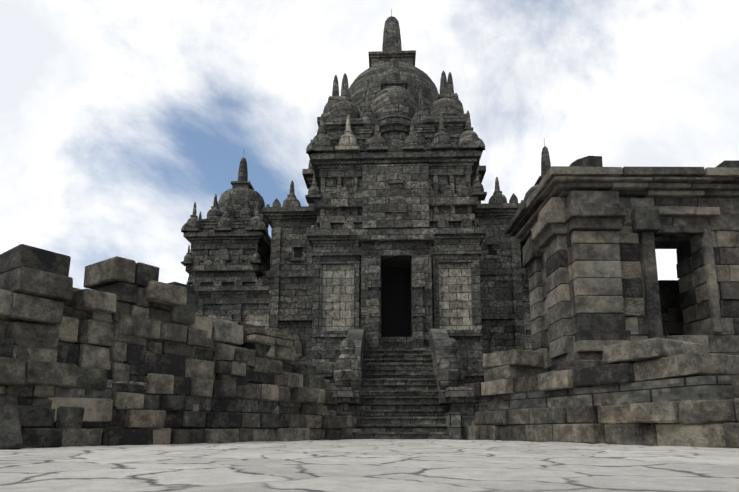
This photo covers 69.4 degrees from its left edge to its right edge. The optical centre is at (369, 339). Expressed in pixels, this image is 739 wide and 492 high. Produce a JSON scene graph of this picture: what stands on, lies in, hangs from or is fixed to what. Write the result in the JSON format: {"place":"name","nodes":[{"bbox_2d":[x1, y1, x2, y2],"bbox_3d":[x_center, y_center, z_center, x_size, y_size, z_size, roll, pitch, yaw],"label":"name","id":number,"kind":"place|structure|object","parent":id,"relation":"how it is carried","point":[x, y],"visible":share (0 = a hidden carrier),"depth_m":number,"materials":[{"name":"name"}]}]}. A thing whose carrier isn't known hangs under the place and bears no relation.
{"place":"outdoors","nodes":[
{"label":"outdoors","id":0,"kind":"place"},
{"bbox_2d":[0,439,738,491],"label":"ground","id":1,"kind":"structure","parent":0,"point":[394,465],"depth_m":3.20,"materials":[{"name":"grey stone"}]},
{"bbox_2d":[181,9,550,439],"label":"temple","id":2,"kind":"structure","parent":1,"relation":"on","point":[396,200],"depth_m":18.00,"materials":[{"name":"grey stone"}]},
{"bbox_2d":[0,244,738,449],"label":"ruins","id":3,"kind":"object","parent":1,"relation":"on","point":[119,319],"visible":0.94,"depth_m":7.97,"materials":[{"name":"stone"}]},
{"bbox_2d":[505,156,738,372],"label":"stone building","id":4,"kind":"structure","parent":1,"relation":"on","point":[565,223],"depth_m":10.88,"materials":[{"name":"stone"}]},
{"bbox_2d":[618,209,644,315],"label":"gate panel","id":5,"kind":"structure","parent":4,"relation":"attached to","point":[632,284],"depth_m":10.83,"materials":[{"name":"grey stone"}]},
{"bbox_2d":[0,0,738,288],"label":"sky","id":6,"kind":"structure","parent":0,"point":[118,117],"materials":[{"name":"white"}]},
{"bbox_2d":[208,114,531,350],"bbox_3d":[1.244,-2.444,27.301,17.186,7.625,17.186,9,-13,-42],"label":"stone panel","id":7,"kind":"object","parent":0,"point":[455,303],"visible":0.31,"depth_m":17.40,"materials":[{"name":"grey stone"}]},
{"bbox_2d":[52,375,734,429],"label":"stone blocks","id":8,"kind":"structure","parent":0,"point":[700,388],"depth_m":8.27,"materials":[{"name":"stone"}]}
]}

